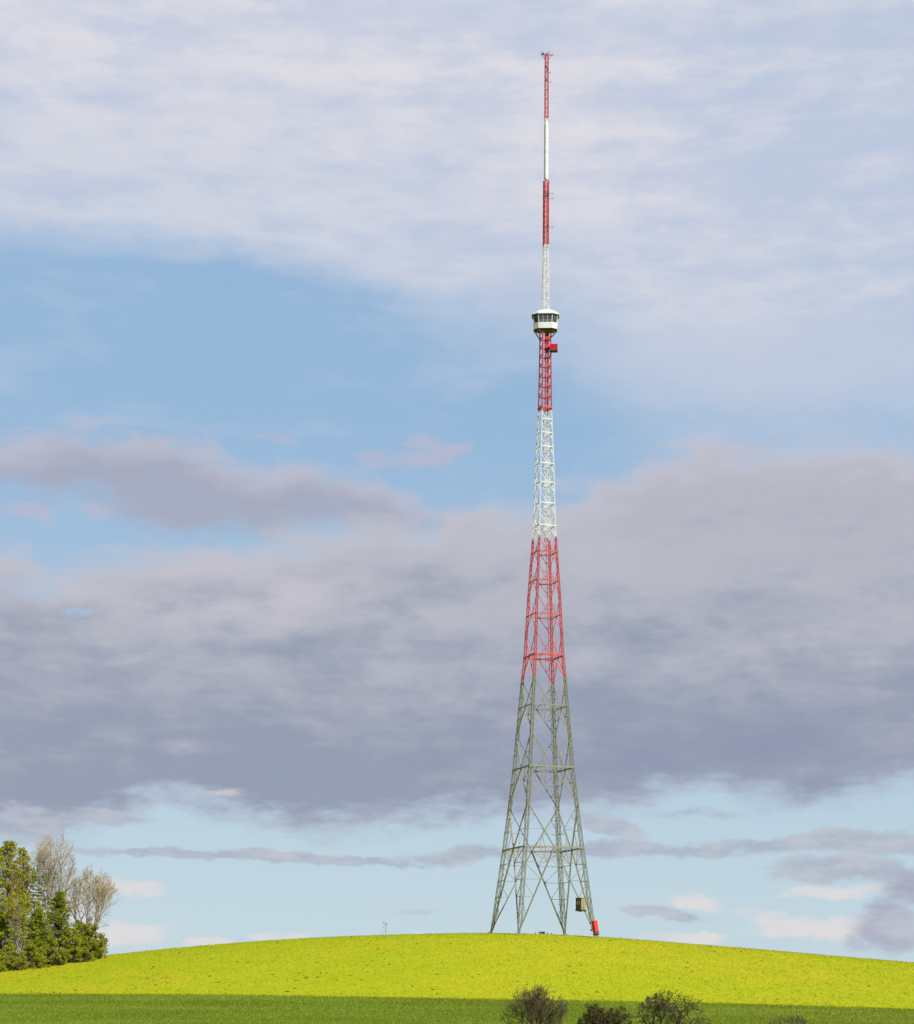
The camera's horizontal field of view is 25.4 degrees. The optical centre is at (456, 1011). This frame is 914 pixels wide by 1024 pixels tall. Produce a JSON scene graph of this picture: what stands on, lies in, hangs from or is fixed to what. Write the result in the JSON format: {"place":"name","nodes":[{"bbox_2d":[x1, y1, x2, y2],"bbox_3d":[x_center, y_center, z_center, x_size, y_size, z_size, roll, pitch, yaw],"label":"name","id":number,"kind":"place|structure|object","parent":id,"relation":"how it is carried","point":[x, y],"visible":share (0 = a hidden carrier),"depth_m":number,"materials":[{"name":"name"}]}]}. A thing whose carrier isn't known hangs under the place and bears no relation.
{"place":"outdoors","nodes":[
{"label":"outdoors","id":0,"kind":"place"},
{"bbox_2d":[0,993,913,1023],"bbox_3d":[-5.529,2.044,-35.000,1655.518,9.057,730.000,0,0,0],"label":"crop field","id":1,"kind":"structure","parent":0,"point":[397,1008],"depth_m":303.21,"materials":[{"name":"plant"}]},
{"bbox_2d":[499,984,568,1023],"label":"bare tree","id":2,"kind":"object","parent":1,"relation":"on","point":[539,1007],"visible":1,"depth_m":204.30,"materials":[{"name":"brown plant"}]},
{"bbox_2d":[575,1003,631,1023],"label":"shrub","id":3,"kind":"object","parent":1,"relation":"on","point":[602,1017],"visible":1,"depth_m":195.49,"materials":[{"name":"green plant"}]},
{"bbox_2d":[631,989,711,1023],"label":"bare tree","id":4,"kind":"object","parent":1,"relation":"on","point":[663,1006],"visible":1,"depth_m":199.50,"materials":[{"name":"brown plant"}]},
{"bbox_2d":[769,1012,808,1023],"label":"bare shrub","id":5,"kind":"object","parent":1,"relation":"on","point":[796,1019],"visible":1,"depth_m":201.91,"materials":[{"name":"brown plant"}]},
{"bbox_2d":[0,932,913,1009],"bbox_3d":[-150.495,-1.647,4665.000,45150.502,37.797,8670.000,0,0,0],"label":"meadow","id":6,"kind":"structure","parent":0,"point":[563,992],"depth_m":389.94,"materials":[{"name":"plant"}]},
{"bbox_2d":[0,961,6,971],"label":"bramble","id":7,"kind":"object","parent":6,"relation":"on","point":[2,968],"visible":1,"depth_m":431.60,"materials":[{"name":"green plant"}]},
{"bbox_2d":[0,951,6,962],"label":"bush","id":8,"kind":"object","parent":6,"relation":"on","point":[2,957],"visible":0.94,"depth_m":439.93,"materials":[{"name":"green plant"}]},
{"bbox_2d":[0,852,12,943],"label":"leafy tree","id":9,"kind":"object","parent":6,"relation":"on","point":[4,891],"visible":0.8,"depth_m":461.68,"materials":[{"name":"green plant"}]},
{"bbox_2d":[0,913,13,967],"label":"evergreen tree","id":10,"kind":"object","parent":6,"relation":"on","point":[4,927],"visible":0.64,"depth_m":457.25,"materials":[{"name":"green plant"}]},
{"bbox_2d":[0,943,24,969],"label":"bush","id":11,"kind":"object","parent":6,"relation":"on","point":[11,953],"visible":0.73,"depth_m":441.58,"materials":[{"name":"green plant"}]},
{"bbox_2d":[0,840,31,946],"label":"leafy tree","id":12,"kind":"object","parent":6,"relation":"on","point":[9,870],"visible":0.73,"depth_m":465.22,"materials":[{"name":"green plant"}]},
{"bbox_2d":[0,890,32,956],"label":"leafy tree","id":13,"kind":"object","parent":6,"relation":"on","point":[14,927],"visible":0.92,"depth_m":454.62,"materials":[{"name":"green plant"}]},
{"bbox_2d":[9,957,27,970],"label":"bramble","id":14,"kind":"object","parent":6,"relation":"on","point":[14,962],"visible":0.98,"depth_m":434.73,"materials":[{"name":"green plant"}]},
{"bbox_2d":[11,847,37,955],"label":"leafy tree","id":15,"kind":"object","parent":6,"relation":"on","point":[28,881],"visible":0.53,"depth_m":469.64,"materials":[{"name":"green plant"}]},
{"bbox_2d":[21,897,44,957],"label":"leafy tree","id":16,"kind":"object","parent":6,"relation":"on","point":[34,902],"visible":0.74,"depth_m":457.46,"materials":[{"name":"green plant"}]},
{"bbox_2d":[19,939,47,967],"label":"bush","id":17,"kind":"object","parent":6,"relation":"on","point":[31,951],"visible":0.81,"depth_m":445.49,"materials":[{"name":"green plant"}]},
{"bbox_2d":[21,907,53,960],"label":"evergreen tree","id":18,"kind":"object","parent":6,"relation":"on","point":[43,923],"visible":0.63,"depth_m":455.28,"materials":[{"name":"green plant"}]},
{"bbox_2d":[28,875,50,918],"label":"conifer tree","id":19,"kind":"object","parent":6,"relation":"on","point":[39,889],"visible":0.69,"depth_m":469.91,"materials":[{"name":"green plant"}]},
{"bbox_2d":[29,952,50,967],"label":"bramble","id":20,"kind":"object","parent":6,"relation":"on","point":[41,960],"visible":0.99,"depth_m":439.58,"materials":[{"name":"green plant"}]},
{"bbox_2d":[26,832,76,936],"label":"bare tree","id":21,"kind":"object","parent":6,"relation":"on","point":[50,868],"visible":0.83,"depth_m":477.94,"materials":[{"name":"grey plant"}]},
{"bbox_2d":[38,934,66,965],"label":"bush","id":22,"kind":"object","parent":6,"relation":"on","point":[52,943],"visible":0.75,"depth_m":449.66,"materials":[{"name":"green plant"}]},
{"bbox_2d":[48,949,70,964],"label":"bramble","id":23,"kind":"object","parent":6,"relation":"on","point":[63,957],"visible":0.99,"depth_m":446.69,"materials":[{"name":"green plant"}]},
{"bbox_2d":[42,891,82,961],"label":"evergreen tree","id":24,"kind":"object","parent":6,"relation":"on","point":[59,903],"visible":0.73,"depth_m":461.13,"materials":[{"name":"green plant"}]},
{"bbox_2d":[57,922,86,962],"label":"bush","id":25,"kind":"object","parent":6,"relation":"on","point":[71,939],"visible":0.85,"depth_m":457.44,"materials":[{"name":"green plant"}]},
{"bbox_2d":[75,946,95,961],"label":"bramble","id":26,"kind":"object","parent":6,"relation":"on","point":[83,954],"visible":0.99,"depth_m":454.84,"materials":[{"name":"green plant"}]},
{"bbox_2d":[72,916,107,959],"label":"bush","id":27,"kind":"object","parent":6,"relation":"on","point":[87,933],"visible":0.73,"depth_m":465.19,"materials":[{"name":"green plant"}]},
{"bbox_2d":[65,863,120,926],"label":"bare tree","id":28,"kind":"object","parent":6,"relation":"on","point":[97,889],"visible":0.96,"depth_m":472.85,"materials":[{"name":"grey plant"}]},
{"bbox_2d":[94,935,108,958],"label":"bush","id":29,"kind":"object","parent":6,"relation":"on","point":[105,951],"visible":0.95,"depth_m":467.92,"materials":[{"name":"green plant"}]},
{"bbox_2d":[12,933,910,1009],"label":"weeds","id":30,"kind":"object","parent":6,"relation":"on","point":[436,974],"visible":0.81,"depth_m":373.87,"materials":[{"name":"green plant"}]},
{"bbox_2d":[489,51,598,937],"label":"transmission tower","id":31,"kind":"structure","parent":6,"relation":"on","point":[545,321],"depth_m":499.51,"materials":[{"name":"metal"}]},
{"bbox_2d":[589,920,599,935],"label":"lift car","id":32,"kind":"object","parent":31,"relation":"hanging from","point":[595,927],"visible":1,"depth_m":489.59,"materials":[{"name":"metal"}]},
{"bbox_2d":[0,0,913,961],"label":"sky","id":33,"kind":"structure","parent":0,"point":[271,270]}
]}

